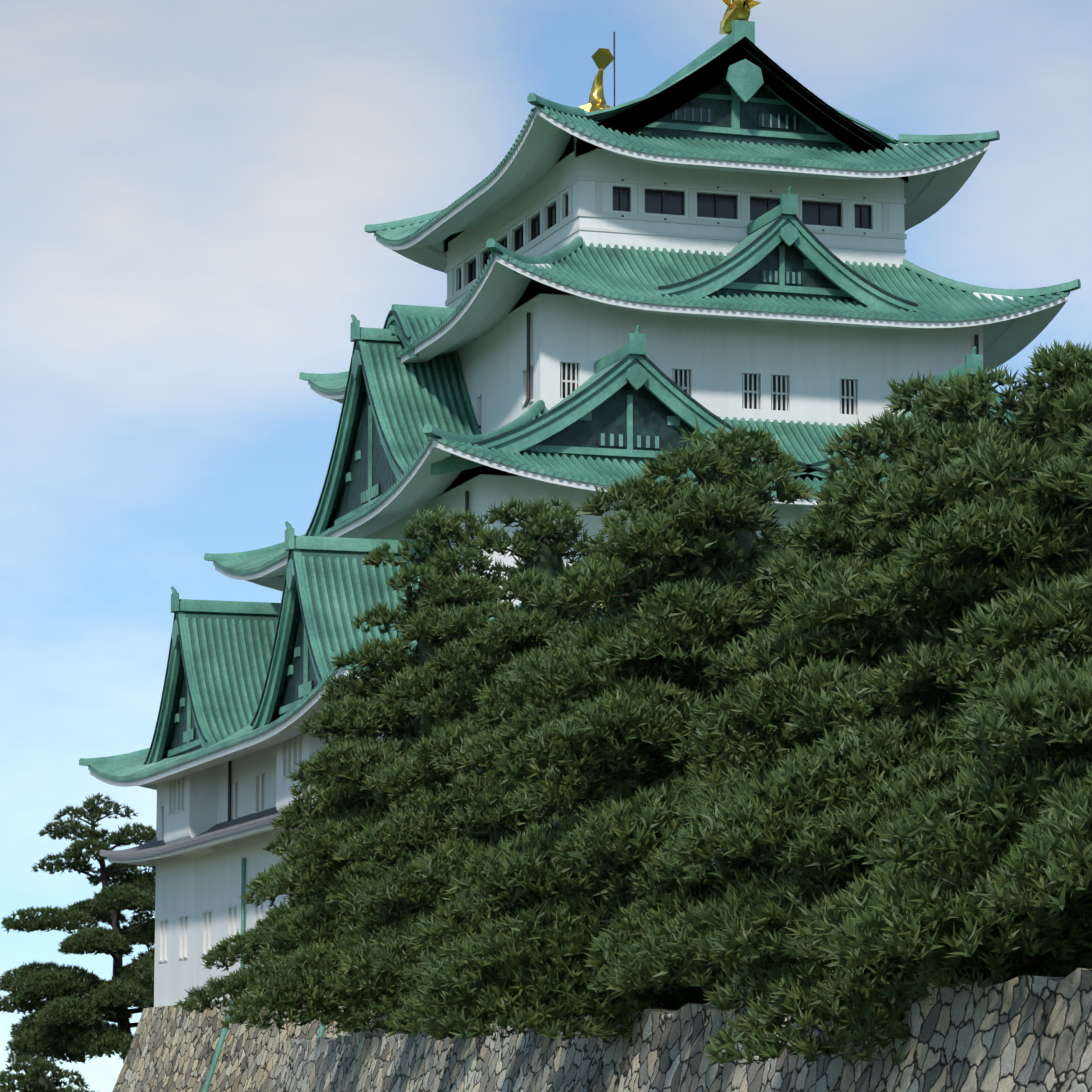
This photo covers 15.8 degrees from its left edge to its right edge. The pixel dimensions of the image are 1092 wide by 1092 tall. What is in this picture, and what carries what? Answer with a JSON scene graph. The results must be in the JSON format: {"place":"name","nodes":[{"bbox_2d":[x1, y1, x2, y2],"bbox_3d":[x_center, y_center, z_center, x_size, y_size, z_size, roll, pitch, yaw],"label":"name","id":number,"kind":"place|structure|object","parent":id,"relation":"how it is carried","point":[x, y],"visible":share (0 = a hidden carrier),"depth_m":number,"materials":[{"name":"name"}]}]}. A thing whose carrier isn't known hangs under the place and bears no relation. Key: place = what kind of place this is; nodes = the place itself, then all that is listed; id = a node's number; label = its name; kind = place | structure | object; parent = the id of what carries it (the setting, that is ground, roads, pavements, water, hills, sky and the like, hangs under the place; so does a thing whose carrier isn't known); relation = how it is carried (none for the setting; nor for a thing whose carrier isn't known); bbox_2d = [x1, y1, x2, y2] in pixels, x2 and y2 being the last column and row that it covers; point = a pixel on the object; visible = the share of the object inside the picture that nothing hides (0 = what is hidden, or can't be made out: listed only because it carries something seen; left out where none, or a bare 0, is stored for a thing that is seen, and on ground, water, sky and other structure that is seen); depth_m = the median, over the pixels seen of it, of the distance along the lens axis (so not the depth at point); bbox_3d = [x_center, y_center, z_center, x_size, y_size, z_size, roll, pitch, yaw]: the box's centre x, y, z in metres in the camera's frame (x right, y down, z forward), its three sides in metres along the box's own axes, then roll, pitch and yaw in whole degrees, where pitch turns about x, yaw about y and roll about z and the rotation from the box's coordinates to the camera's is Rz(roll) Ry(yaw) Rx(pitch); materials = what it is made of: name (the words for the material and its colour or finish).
{"place":"outdoors","nodes":[
{"label":"outdoors","id":0,"kind":"place"},
{"bbox_2d":[0,792,155,1063],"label":"pine","id":1,"kind":"object","parent":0,"point":[84,997],"depth_m":181.89,"materials":[{"name":"green plant"}]},
{"bbox_2d":[112,996,406,1091],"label":"keep stone base","id":2,"kind":"object","parent":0,"point":[172,1048],"visible":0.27,"depth_m":147.38,"materials":[{"name":"grey stone"}]},
{"bbox_2d":[202,1000,325,1091],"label":"drain pipes","id":3,"kind":"object","parent":2,"relation":"attached to","point":[321,1031],"visible":0.27,"depth_m":144.12,"materials":[{"name":"green metal"}]},
{"bbox_2d":[154,149,982,1006],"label":"castle walls","id":4,"kind":"structure","parent":2,"relation":"on","point":[738,369],"depth_m":142.77,"materials":[{"name":"white paint"}]},
{"bbox_2d":[100,803,313,866],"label":"lower roof eave","id":5,"kind":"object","parent":4,"relation":"attached to","point":[149,853],"depth_m":147.48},
{"bbox_2d":[79,20,1080,781],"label":"keep roofs","id":6,"kind":"structure","parent":4,"relation":"on","point":[237,672],"depth_m":142.48,"materials":[{"name":"green metal"}]},
{"bbox_2d":[88,105,1069,789],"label":"roof eaves","id":7,"kind":"object","parent":6,"relation":"attached to","point":[498,291],"visible":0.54,"depth_m":141.76,"materials":[{"name":"white paint"}]},
{"bbox_2d":[174,675,498,1034],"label":"pine","id":8,"kind":"object","parent":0,"point":[237,983],"depth_m":119.45,"materials":[{"name":"green plant"}]},
{"bbox_2d":[218,501,522,1031],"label":"pine","id":9,"kind":"object","parent":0,"point":[348,914],"depth_m":100.00,"materials":[{"name":"green plant"}]},
{"bbox_2d":[321,494,699,1014],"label":"pine","id":10,"kind":"object","parent":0,"point":[491,645],"depth_m":92.85,"materials":[{"name":"green plant"}]},
{"bbox_2d":[0,0,1091,1091],"label":"sky","id":11,"kind":"structure","parent":0,"point":[190,190],"materials":[{"name":"blue"}]},
{"bbox_2d":[385,472,739,1038],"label":"pine","id":12,"kind":"object","parent":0,"point":[483,749],"depth_m":86.90,"materials":[{"name":"green plant"}]},
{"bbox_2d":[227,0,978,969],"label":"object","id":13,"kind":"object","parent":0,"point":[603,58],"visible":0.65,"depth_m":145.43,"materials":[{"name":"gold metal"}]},
{"bbox_2d":[430,427,827,1029],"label":"pine","id":14,"kind":"object","parent":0,"point":[573,790],"depth_m":80.43,"materials":[{"name":"green plant"}]},
{"bbox_2d":[402,415,886,1046],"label":"pine","id":15,"kind":"object","parent":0,"point":[610,847],"depth_m":72.60,"materials":[{"name":"green plant"}]},
{"bbox_2d":[584,399,993,979],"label":"pine","id":16,"kind":"object","parent":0,"point":[671,898],"depth_m":67.60,"materials":[{"name":"green plant"}]},
{"bbox_2d":[587,368,1041,997],"bbox_3d":[6.640,2.203,64.330,12.354,10.942,6.978,-1,-8,7],"label":"pine","id":17,"kind":"object","parent":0,"point":[761,700],"depth_m":64.84,"materials":[{"name":"green plant"}]},
{"bbox_2d":[668,339,1090,1019],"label":"pine","id":18,"kind":"object","parent":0,"point":[802,789],"depth_m":59.58,"materials":[{"name":"green plant"}]},
{"bbox_2d":[700,341,1091,1066],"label":"pine","id":19,"kind":"object","parent":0,"point":[830,991],"depth_m":57.85,"materials":[{"name":"green plant"}]},
{"label":"ground","id":20,"kind":"structure","parent":0,"visible":0},
{"bbox_2d":[0,1053,99,1091],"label":"pine","id":21,"kind":"object","parent":20,"relation":"on","point":[37,1065],"depth_m":165.06,"materials":[{"name":"green plant"}]},
{"bbox_2d":[268,968,1091,1091],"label":"stone wall","id":22,"kind":"structure","parent":20,"relation":"on","point":[1024,1033],"depth_m":66.09,"materials":[{"name":"grey stone"}]},
{"bbox_2d":[823,422,1091,1003],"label":"pine","id":23,"kind":"object","parent":22,"relation":"on","point":[1031,876],"depth_m":52.49,"materials":[{"name":"green plant"}]}
]}

